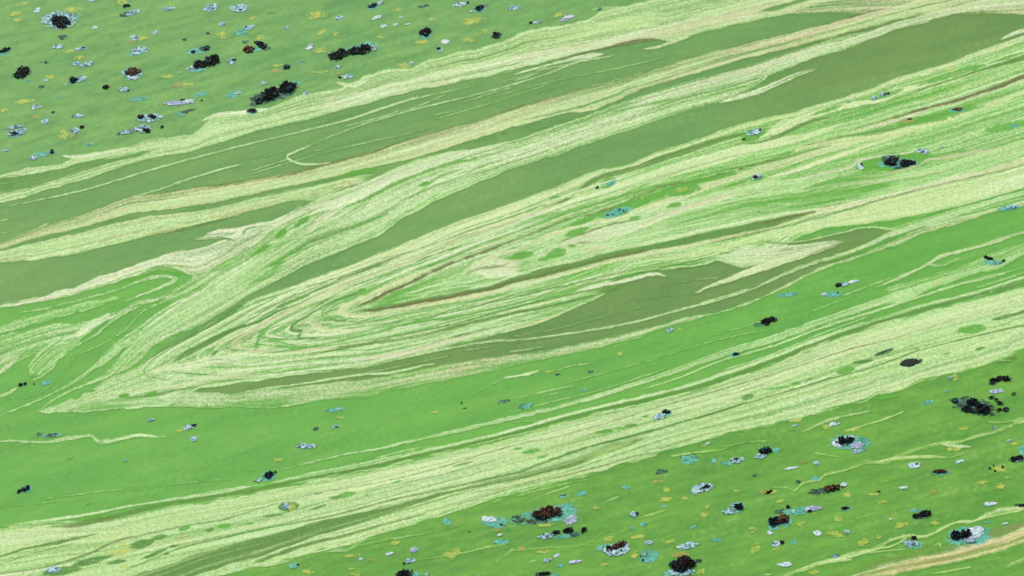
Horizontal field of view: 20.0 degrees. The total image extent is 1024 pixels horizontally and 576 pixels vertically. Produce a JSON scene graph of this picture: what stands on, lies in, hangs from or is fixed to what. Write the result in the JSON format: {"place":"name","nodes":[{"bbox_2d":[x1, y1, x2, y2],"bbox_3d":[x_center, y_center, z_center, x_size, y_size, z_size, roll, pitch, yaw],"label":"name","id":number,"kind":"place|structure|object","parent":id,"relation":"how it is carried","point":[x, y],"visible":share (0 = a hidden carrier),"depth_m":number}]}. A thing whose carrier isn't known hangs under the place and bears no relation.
{"place":"outdoors","nodes":[
{"label":"outdoors","id":0,"kind":"place"},
{"bbox_2d":[0,0,1023,575],"bbox_3d":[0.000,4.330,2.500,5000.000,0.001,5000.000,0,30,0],"label":"water","id":1,"kind":"structure","parent":0,"point":[262,438],"depth_m":9.82},
{"bbox_2d":[0,45,12,55],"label":"algae clump","id":2,"kind":"object","parent":1,"relation":"on","point":[5,50],"visible":1,"depth_m":11.64},
{"bbox_2d":[6,125,26,137],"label":"algae clump","id":3,"kind":"object","parent":1,"relation":"on","point":[15,133],"visible":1,"depth_m":11.02},
{"bbox_2d":[13,65,30,81],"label":"algae clump","id":4,"kind":"object","parent":1,"relation":"on","point":[21,72],"visible":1,"depth_m":11.46},
{"bbox_2d":[16,484,32,492],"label":"algae clump","id":5,"kind":"object","parent":1,"relation":"on","point":[27,488],"visible":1,"depth_m":8.92},
{"bbox_2d":[13,98,35,104],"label":"yellow patch","id":6,"kind":"object","parent":1,"relation":"on","point":[22,101],"visible":1,"depth_m":11.25},
{"bbox_2d":[29,149,55,159],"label":"algae film","id":7,"kind":"object","parent":1,"relation":"on","point":[34,156],"visible":1,"depth_m":10.86},
{"bbox_2d":[36,432,61,437],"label":"algae film","id":8,"kind":"object","parent":1,"relation":"on","point":[49,435],"visible":1,"depth_m":9.19},
{"bbox_2d":[40,10,80,29],"bbox_3d":[-1.854,-1.106,11.900,0.165,0.015,0.192,0,30,0],"label":"algae clump","id":9,"kind":"object","parent":1,"relation":"on","point":[59,20],"visible":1,"depth_m":11.89},
{"bbox_2d":[56,125,83,139],"bbox_3d":[-1.683,-0.592,11.020,0.081,0.005,0.131,8,31,14],"label":"yellow patch","id":10,"kind":"object","parent":1,"relation":"on","point":[63,134],"visible":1,"depth_m":11.02},
{"bbox_2d":[63,6,82,11],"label":"yellow patch","id":11,"kind":"object","parent":1,"relation":"on","point":[73,9],"visible":1,"depth_m":11.99},
{"bbox_2d":[67,75,86,83],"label":"algae clump","id":12,"kind":"object","parent":1,"relation":"on","point":[79,78],"visible":1,"depth_m":11.41},
{"bbox_2d":[78,61,93,67],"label":"algae crust","id":13,"kind":"object","parent":1,"relation":"on","point":[86,64],"visible":1,"depth_m":11.53},
{"bbox_2d":[112,0,128,5],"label":"yellow patch","id":14,"kind":"object","parent":1,"relation":"on","point":[119,2],"visible":1,"depth_m":12.05},
{"bbox_2d":[119,9,140,17],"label":"algae film","id":15,"kind":"object","parent":1,"relation":"on","point":[128,13],"visible":1,"depth_m":11.96},
{"bbox_2d":[120,67,143,79],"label":"algae clump","id":16,"kind":"object","parent":1,"relation":"on","point":[133,73],"visible":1,"depth_m":11.46},
{"bbox_2d":[116,124,151,135],"bbox_3d":[-1.437,-0.605,11.039,0.138,0.008,0.081,-6,31,-10],"label":"algae film","id":17,"kind":"object","parent":1,"relation":"on","point":[142,128],"visible":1,"depth_m":11.03},
{"bbox_2d":[127,34,147,42],"bbox_3d":[-1.514,-1.008,11.741,0.084,0.004,0.084,0,30,0],"label":"yellow patch","id":18,"kind":"object","parent":1,"relation":"on","point":[134,38],"visible":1,"depth_m":11.75},
{"bbox_2d":[127,46,148,55],"bbox_3d":[-1.498,-0.950,11.642,0.082,0.003,0.096,0,30,0],"label":"algae crust","id":19,"kind":"object","parent":1,"relation":"on","point":[138,50],"visible":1,"depth_m":11.64},
{"bbox_2d":[129,96,148,101],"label":"algae film","id":20,"kind":"object","parent":1,"relation":"on","point":[138,99],"visible":1,"depth_m":11.27},
{"bbox_2d":[135,113,162,122],"bbox_3d":[-1.389,-0.654,11.124,0.105,0.008,0.084,0,30,0],"label":"algae crust","id":21,"kind":"object","parent":1,"relation":"on","point":[150,118],"visible":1,"depth_m":11.12},
{"bbox_2d":[0,203,305,307],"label":"scum tongue","id":22,"kind":"object","parent":1,"relation":"on","point":[205,259],"visible":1,"depth_m":10.18},
{"bbox_2d":[163,99,202,104],"bbox_3d":[-1.275,-0.721,11.244,0.153,0.003,0.056,0,30,0],"label":"algae crust","id":23,"kind":"object","parent":1,"relation":"on","point":[186,101],"visible":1,"depth_m":11.24},
{"bbox_2d":[172,81,195,87],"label":"yellow patch","id":24,"kind":"object","parent":1,"relation":"on","point":[178,84],"visible":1,"depth_m":11.38},
{"bbox_2d":[173,423,196,431],"bbox_3d":[-1.038,0.444,9.226,0.082,0.004,0.032,-19,35,-29],"label":"algae crust","id":25,"kind":"object","parent":1,"relation":"on","point":[188,426],"visible":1,"depth_m":9.23},
{"bbox_2d":[175,108,195,115],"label":"algae film","id":26,"kind":"object","parent":1,"relation":"on","point":[183,112],"visible":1,"depth_m":11.17},
{"bbox_2d":[186,45,210,53],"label":"algae film","id":27,"kind":"object","parent":1,"relation":"on","point":[203,49],"visible":1,"depth_m":11.65},
{"bbox_2d":[194,91,208,96],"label":"algae film","id":28,"kind":"object","parent":1,"relation":"on","point":[201,93],"visible":1,"depth_m":11.31},
{"bbox_2d":[186,53,219,71],"bbox_3d":[-1.223,-0.895,11.535,0.087,0.015,0.183,19,35,30],"label":"algae clump","id":29,"kind":"object","parent":1,"relation":"on","point":[198,64],"visible":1,"depth_m":11.53},
{"bbox_2d":[201,3,218,11],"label":"algae crust","id":30,"kind":"object","parent":1,"relation":"on","point":[210,7],"visible":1,"depth_m":12.01},
{"bbox_2d":[215,31,229,38],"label":"yellow patch","id":31,"kind":"object","parent":1,"relation":"on","point":[221,34],"visible":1,"depth_m":11.77},
{"bbox_2d":[225,91,242,97],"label":"algae film","id":32,"kind":"object","parent":1,"relation":"on","point":[233,94],"visible":1,"depth_m":11.30},
{"bbox_2d":[229,3,247,11],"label":"algae crust","id":33,"kind":"object","parent":1,"relation":"on","point":[242,7],"visible":1,"depth_m":12.00},
{"bbox_2d":[234,24,253,35],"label":"algae film","id":34,"kind":"object","parent":1,"relation":"on","point":[242,31],"visible":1,"depth_m":11.81},
{"bbox_2d":[242,40,270,52],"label":"algae clump","id":35,"kind":"object","parent":1,"relation":"on","point":[260,44],"visible":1,"depth_m":11.66},
{"bbox_2d":[254,470,276,482],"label":"algae clump","id":36,"kind":"object","parent":1,"relation":"on","point":[269,475],"visible":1,"depth_m":8.98},
{"bbox_2d":[246,80,300,105],"bbox_3d":[-0.920,-0.763,11.300,0.115,0.020,0.298,26,39,37],"label":"algae clump","id":37,"kind":"object","parent":1,"relation":"on","point":[286,88],"visible":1,"depth_m":11.30},
{"bbox_2d":[296,443,315,448],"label":"algae crust","id":38,"kind":"object","parent":1,"relation":"on","point":[304,445],"visible":1,"depth_m":9.14},
{"bbox_2d":[303,10,326,19],"bbox_3d":[-0.814,-1.123,11.943,0.103,0.001,0.096,0,30,0],"label":"yellow patch","id":39,"kind":"object","parent":1,"relation":"on","point":[315,14],"visible":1,"depth_m":11.94},
{"bbox_2d":[314,47,328,52],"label":"yellow patch","id":40,"kind":"object","parent":1,"relation":"on","point":[319,50],"visible":1,"depth_m":11.65},
{"bbox_2d":[325,407,345,411],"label":"algae film","id":41,"kind":"object","parent":1,"relation":"on","point":[335,409],"visible":1,"depth_m":9.32},
{"bbox_2d":[327,41,377,59],"bbox_3d":[-0.639,-0.953,11.636,0.238,0.014,0.100,-21,36,-32],"label":"algae clump","id":42,"kind":"object","parent":1,"relation":"on","point":[355,49],"visible":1,"depth_m":11.64},
{"bbox_2d":[343,553,361,557],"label":"yellow patch","id":43,"kind":"object","parent":1,"relation":"on","point":[349,555],"visible":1,"depth_m":8.62},
{"bbox_2d":[367,0,383,9],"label":"algae clump","id":44,"kind":"object","parent":1,"relation":"on","point":[372,6],"visible":1,"depth_m":12.02},
{"bbox_2d":[396,61,413,68],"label":"yellow patch","id":45,"kind":"object","parent":1,"relation":"on","point":[403,65],"visible":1,"depth_m":11.54},
{"bbox_2d":[396,569,420,575],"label":"algae clump","id":46,"kind":"object","parent":1,"relation":"on","point":[403,572],"visible":1,"depth_m":8.54},
{"bbox_2d":[418,27,432,38],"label":"algae clump","id":47,"kind":"object","parent":1,"relation":"on","point":[425,32],"visible":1,"depth_m":11.78},
{"bbox_2d":[442,547,463,559],"bbox_3d":[-0.177,0.788,8.634,0.053,0.001,0.066,21,36,32],"label":"yellow patch","id":48,"kind":"object","parent":1,"relation":"on","point":[453,554],"visible":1,"depth_m":8.63},
{"bbox_2d":[453,1,469,6],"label":"algae crust","id":49,"kind":"object","parent":1,"relation":"on","point":[458,4],"visible":1,"depth_m":12.04},
{"bbox_2d":[461,38,477,42],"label":"yellow patch","id":50,"kind":"object","parent":1,"relation":"on","point":[464,40],"visible":1,"depth_m":11.73},
{"bbox_2d":[459,15,486,24],"bbox_3d":[-0.160,-1.096,11.896,0.088,0.001,0.123,19,35,29],"label":"yellow patch","id":51,"kind":"object","parent":1,"relation":"on","point":[472,21],"visible":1,"depth_m":11.90},
{"bbox_2d":[469,4,487,11],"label":"algae clump","id":52,"kind":"object","parent":1,"relation":"on","point":[480,8],"visible":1,"depth_m":11.99},
{"bbox_2d":[0,0,971,262],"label":"scum band","id":53,"kind":"object","parent":1,"relation":"on","point":[590,98],"visible":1,"depth_m":10.77},
{"bbox_2d":[481,516,507,528],"bbox_3d":[-0.051,0.707,8.771,0.082,0.003,0.067,0,30,0],"label":"algae film","id":54,"kind":"object","parent":1,"relation":"on","point":[494,522],"visible":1,"depth_m":8.78},
{"bbox_2d":[493,539,508,543],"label":"algae film","id":55,"kind":"object","parent":1,"relation":"on","point":[501,541],"visible":1,"depth_m":8.69},
{"bbox_2d":[0,0,1023,575],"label":"scum streaks","id":56,"kind":"object","parent":1,"relation":"on","point":[330,224],"visible":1,"depth_m":10.32},
{"bbox_2d":[0,0,1023,229],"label":"scum band","id":57,"kind":"object","parent":1,"relation":"on","point":[670,22],"visible":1,"depth_m":11.44},
{"bbox_2d":[246,108,258,114],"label":"algae clump","id":58,"kind":"object","parent":57,"relation":"on","point":[251,111],"visible":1,"depth_m":11.17},
{"bbox_2d":[0,285,1023,575],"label":"scum band","id":59,"kind":"object","parent":1,"relation":"on","point":[326,515],"visible":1,"depth_m":9.03},
{"bbox_2d":[44,566,63,573],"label":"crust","id":60,"kind":"object","parent":59,"relation":"on","point":[54,570],"visible":1,"depth_m":8.56},
{"bbox_2d":[105,541,135,558],"bbox_3d":[-1.165,0.780,8.648,0.093,0.001,0.092,0,30,0],"label":"yellow patch","id":61,"kind":"object","parent":59,"relation":"on","point":[121,550],"visible":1,"depth_m":8.64},
{"bbox_2d":[282,503,295,511],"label":"yellow patch","id":62,"kind":"object","parent":59,"relation":"on","point":[289,507],"visible":1,"depth_m":8.84},
{"bbox_2d":[652,409,671,419],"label":"algae clump","id":63,"kind":"object","parent":59,"relation":"on","point":[664,413],"visible":1,"depth_m":9.29},
{"bbox_2d":[900,358,922,365],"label":"algae clump","id":64,"kind":"object","parent":59,"relation":"on","point":[910,361],"visible":1,"depth_m":9.57},
{"bbox_2d":[0,230,1023,526],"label":"scum streaks","id":65,"kind":"object","parent":1,"relation":"on","point":[916,288],"visible":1,"depth_m":9.63},
{"bbox_2d":[983,255,1004,265],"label":"algae clump","id":66,"kind":"object","parent":65,"relation":"on","point":[991,262],"visible":1,"depth_m":10.16},
{"bbox_2d":[518,403,532,409],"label":"algae film","id":67,"kind":"object","parent":1,"relation":"on","point":[525,406],"visible":1,"depth_m":9.34},
{"bbox_2d":[38,35,1023,413],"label":"scum swirl","id":68,"kind":"object","parent":1,"relation":"on","point":[430,291],"visible":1,"depth_m":10.03},
{"bbox_2d":[508,503,580,524],"bbox_3d":[0.099,0.684,8.796,0.233,0.017,0.098,-9,31,-15],"label":"algae clump","id":69,"kind":"object","parent":1,"relation":"on","point":[549,514],"visible":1,"depth_m":8.80},
{"bbox_2d":[535,571,559,575],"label":"algae clump","id":70,"kind":"object","parent":1,"relation":"on","point":[544,573],"visible":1,"depth_m":8.54},
{"bbox_2d":[536,527,586,539],"bbox_3d":[0.150,0.736,8.715,0.161,0.009,0.052,-11,32,-18],"label":"algae clump","id":71,"kind":"object","parent":1,"relation":"on","point":[567,534],"visible":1,"depth_m":8.72},
{"bbox_2d":[559,14,573,20],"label":"algae crust","id":72,"kind":"object","parent":1,"relation":"on","point":[566,17],"visible":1,"depth_m":11.92},
{"bbox_2d":[564,515,577,524],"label":"algae crust","id":73,"kind":"object","parent":1,"relation":"on","point":[570,519],"visible":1,"depth_m":8.78},
{"bbox_2d":[558,491,586,497],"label":"algae film","id":74,"kind":"object","parent":1,"relation":"on","point":[580,493],"visible":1,"depth_m":8.90},
{"bbox_2d":[155,190,1023,408],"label":"scum strip","id":75,"kind":"object","parent":1,"relation":"on","point":[274,396],"visible":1,"depth_m":9.61},
{"bbox_2d":[998,204,1020,210],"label":"algae film","id":76,"kind":"object","parent":75,"relation":"on","point":[1009,207],"visible":1,"depth_m":10.50},
{"bbox_2d":[595,540,629,555],"bbox_3d":[0.301,0.774,8.649,0.105,0.010,0.078,0,30,0],"label":"algae clump","id":77,"kind":"object","parent":1,"relation":"on","point":[619,548],"visible":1,"depth_m":8.65},
{"bbox_2d":[629,534,645,538],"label":"yellow patch","id":78,"kind":"object","parent":1,"relation":"on","point":[637,536],"visible":1,"depth_m":8.71},
{"bbox_2d":[638,548,660,562],"bbox_3d":[0.409,0.792,8.623,0.070,0.004,0.074,0,30,0],"label":"algae film","id":79,"kind":"object","parent":1,"relation":"on","point":[649,555],"visible":1,"depth_m":8.62},
{"bbox_2d":[659,495,672,501],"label":"yellow patch","id":80,"kind":"object","parent":1,"relation":"on","point":[664,499],"visible":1,"depth_m":8.88},
{"bbox_2d":[669,552,691,556],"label":"rusty patch","id":81,"kind":"object","parent":1,"relation":"on","point":[676,554],"visible":1,"depth_m":8.63},
{"bbox_2d":[664,554,701,575],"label":"algae clump","id":82,"kind":"object","parent":1,"relation":"on","point":[682,565],"visible":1,"depth_m":8.56},
{"bbox_2d":[675,541,699,549],"bbox_3d":[0.523,0.768,8.665,0.077,0.003,0.036,-15,33,-24],"label":"algae crust","id":83,"kind":"object","parent":1,"relation":"on","point":[687,545],"visible":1,"depth_m":8.67},
{"bbox_2d":[680,453,699,464],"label":"algae film","id":84,"kind":"object","parent":1,"relation":"on","point":[689,459],"visible":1,"depth_m":9.07},
{"bbox_2d":[689,483,714,494],"bbox_3d":[0.583,0.614,8.930,0.092,0.005,0.053,-18,35,-28],"label":"algae crust","id":85,"kind":"object","parent":1,"relation":"on","point":[700,487],"visible":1,"depth_m":8.93},
{"bbox_2d":[720,457,744,464],"bbox_3d":[0.689,0.540,9.060,0.083,0.003,0.036,-12,32,-20],"label":"algae crust","id":86,"kind":"object","parent":1,"relation":"on","point":[735,460],"visible":1,"depth_m":9.06},
{"bbox_2d":[721,502,744,513],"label":"algae clump","id":87,"kind":"object","parent":1,"relation":"on","point":[738,507],"visible":1,"depth_m":8.83},
{"bbox_2d":[749,541,761,553],"bbox_3d":[0.726,0.775,8.656,0.035,0.001,0.071,11,32,19],"label":"yellow patch","id":88,"kind":"object","parent":1,"relation":"on","point":[756,549],"visible":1,"depth_m":8.66},
{"bbox_2d":[753,316,776,326],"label":"algae clump","id":89,"kind":"object","parent":1,"relation":"on","point":[768,320],"visible":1,"depth_m":9.79},
{"bbox_2d":[507,28,1023,326],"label":"scum band","id":90,"kind":"object","parent":1,"relation":"on","point":[982,159],"visible":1,"depth_m":10.77},
{"bbox_2d":[602,206,632,217],"bbox_3d":[0.379,-0.275,10.472,0.138,0.003,0.059,-21,36,-32],"label":"algae film","id":91,"kind":"object","parent":90,"relation":"on","point":[616,212],"visible":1,"depth_m":10.47},
{"bbox_2d":[746,128,762,135],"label":"algae crust","id":92,"kind":"object","parent":90,"relation":"on","point":[753,132],"visible":1,"depth_m":11.02},
{"bbox_2d":[877,154,919,168],"bbox_3d":[1.437,-0.475,10.808,0.164,0.014,0.120,0,30,0],"label":"algae clump","id":93,"kind":"object","parent":90,"relation":"on","point":[893,162],"visible":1,"depth_m":10.80},
{"bbox_2d":[893,118,916,123],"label":"rusty patch","id":94,"kind":"object","parent":90,"relation":"on","point":[906,120],"visible":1,"depth_m":11.11},
{"bbox_2d":[914,148,928,154],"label":"algae crust","id":95,"kind":"object","parent":90,"relation":"on","point":[923,151],"visible":1,"depth_m":10.89},
{"bbox_2d":[948,107,967,111],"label":"algae clump","id":96,"kind":"object","parent":90,"relation":"on","point":[956,109],"visible":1,"depth_m":11.19},
{"bbox_2d":[754,446,780,458],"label":"algae clump","id":97,"kind":"object","parent":1,"relation":"on","point":[764,449],"visible":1,"depth_m":9.10},
{"bbox_2d":[770,540,783,546],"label":"algae clump","id":98,"kind":"object","parent":1,"relation":"on","point":[774,543],"visible":1,"depth_m":8.68},
{"bbox_2d":[768,514,792,529],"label":"algae clump","id":99,"kind":"object","parent":1,"relation":"on","point":[783,520],"visible":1,"depth_m":8.77},
{"bbox_2d":[777,561,791,566],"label":"algae crust","id":100,"kind":"object","parent":1,"relation":"on","point":[785,564],"visible":1,"depth_m":8.58},
{"bbox_2d":[776,292,798,296],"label":"algae film","id":101,"kind":"object","parent":1,"relation":"on","point":[785,294],"visible":1,"depth_m":9.96},
{"bbox_2d":[774,505,821,514],"bbox_3d":[0.871,0.673,8.828,0.156,0.005,0.052,0,30,0],"label":"algae film","id":102,"kind":"object","parent":1,"relation":"on","point":[798,510],"visible":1,"depth_m":8.83},
{"bbox_2d":[807,482,847,494],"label":"algae clump","id":103,"kind":"object","parent":1,"relation":"on","point":[828,488],"visible":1,"depth_m":8.92},
{"bbox_2d":[821,292,842,296],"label":"algae film","id":104,"kind":"object","parent":1,"relation":"on","point":[830,294],"visible":1,"depth_m":9.96},
{"bbox_2d":[826,530,844,536],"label":"yellow patch","id":105,"kind":"object","parent":1,"relation":"on","point":[835,533],"visible":1,"depth_m":8.72},
{"bbox_2d":[835,280,858,286],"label":"algae clump","id":106,"kind":"object","parent":1,"relation":"on","point":[845,283],"visible":1,"depth_m":10.02},
{"bbox_2d":[827,434,872,449],"bbox_3d":[1.065,0.480,9.154,0.148,0.013,0.087,0,30,0],"label":"algae film","id":107,"kind":"object","parent":1,"relation":"on","point":[848,442],"visible":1,"depth_m":9.15},
{"bbox_2d":[856,536,869,545],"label":"yellow patch","id":108,"kind":"object","parent":1,"relation":"on","point":[864,541],"visible":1,"depth_m":8.69},
{"bbox_2d":[771,417,1023,491],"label":"scum streak","id":109,"kind":"object","parent":1,"relation":"on","point":[904,455],"visible":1,"depth_m":9.10},
{"bbox_2d":[778,503,1023,575],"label":"scum streak","id":110,"kind":"object","parent":1,"relation":"on","point":[987,514],"visible":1,"depth_m":8.68},
{"bbox_2d":[894,521,909,527],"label":"yellow patch","id":111,"kind":"object","parent":1,"relation":"on","point":[900,524],"visible":1,"depth_m":8.76},
{"bbox_2d":[901,535,923,548],"bbox_3d":[1.198,0.760,8.677,0.062,0.006,0.062,-17,34,-27],"label":"algae crust","id":112,"kind":"object","parent":1,"relation":"on","point":[911,544],"visible":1,"depth_m":8.67},
{"bbox_2d":[908,462,919,468],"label":"algae crust","id":113,"kind":"object","parent":1,"relation":"on","point":[913,465],"visible":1,"depth_m":9.04},
{"bbox_2d":[910,508,930,518],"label":"algae clump","id":114,"kind":"object","parent":1,"relation":"on","point":[923,514],"visible":1,"depth_m":8.80},
{"bbox_2d":[825,521,1023,575],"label":"scum band","id":115,"kind":"object","parent":1,"relation":"on","point":[921,558],"visible":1,"depth_m":8.62},
{"bbox_2d":[932,469,950,475],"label":"algae clump","id":116,"kind":"object","parent":1,"relation":"on","point":[939,472],"visible":1,"depth_m":9.01},
{"bbox_2d":[946,446,961,451],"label":"yellow patch","id":117,"kind":"object","parent":1,"relation":"on","point":[954,448],"visible":1,"depth_m":9.12},
{"bbox_2d":[944,526,993,546],"bbox_3d":[1.370,0.739,8.704,0.151,0.015,0.112,0,30,0],"label":"algae film","id":118,"kind":"object","parent":1,"relation":"on","point":[977,535],"visible":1,"depth_m":8.70},
{"bbox_2d":[949,392,1015,416],"bbox_3d":[1.522,0.369,9.342,0.225,0.016,0.145,0,30,0],"label":"algae film","id":119,"kind":"object","parent":1,"relation":"on","point":[975,406],"visible":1,"depth_m":9.33},
{"bbox_2d":[988,464,1007,473],"bbox_3d":[1.510,0.562,9.021,0.060,0.004,0.049,0,30,0],"label":"yellow patch","id":120,"kind":"object","parent":1,"relation":"on","point":[997,468],"visible":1,"depth_m":9.03},
{"bbox_2d":[988,375,1011,383],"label":"algae clump","id":121,"kind":"object","parent":1,"relation":"on","point":[993,380],"visible":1,"depth_m":9.47},
{"bbox_2d":[994,482,1006,488],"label":"yellow patch","id":122,"kind":"object","parent":1,"relation":"on","point":[1000,485],"visible":1,"depth_m":8.95},
{"bbox_2d":[1008,446,1023,461],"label":"algae clump","id":123,"kind":"object","parent":1,"relation":"on","point":[1020,457],"visible":1,"depth_m":9.07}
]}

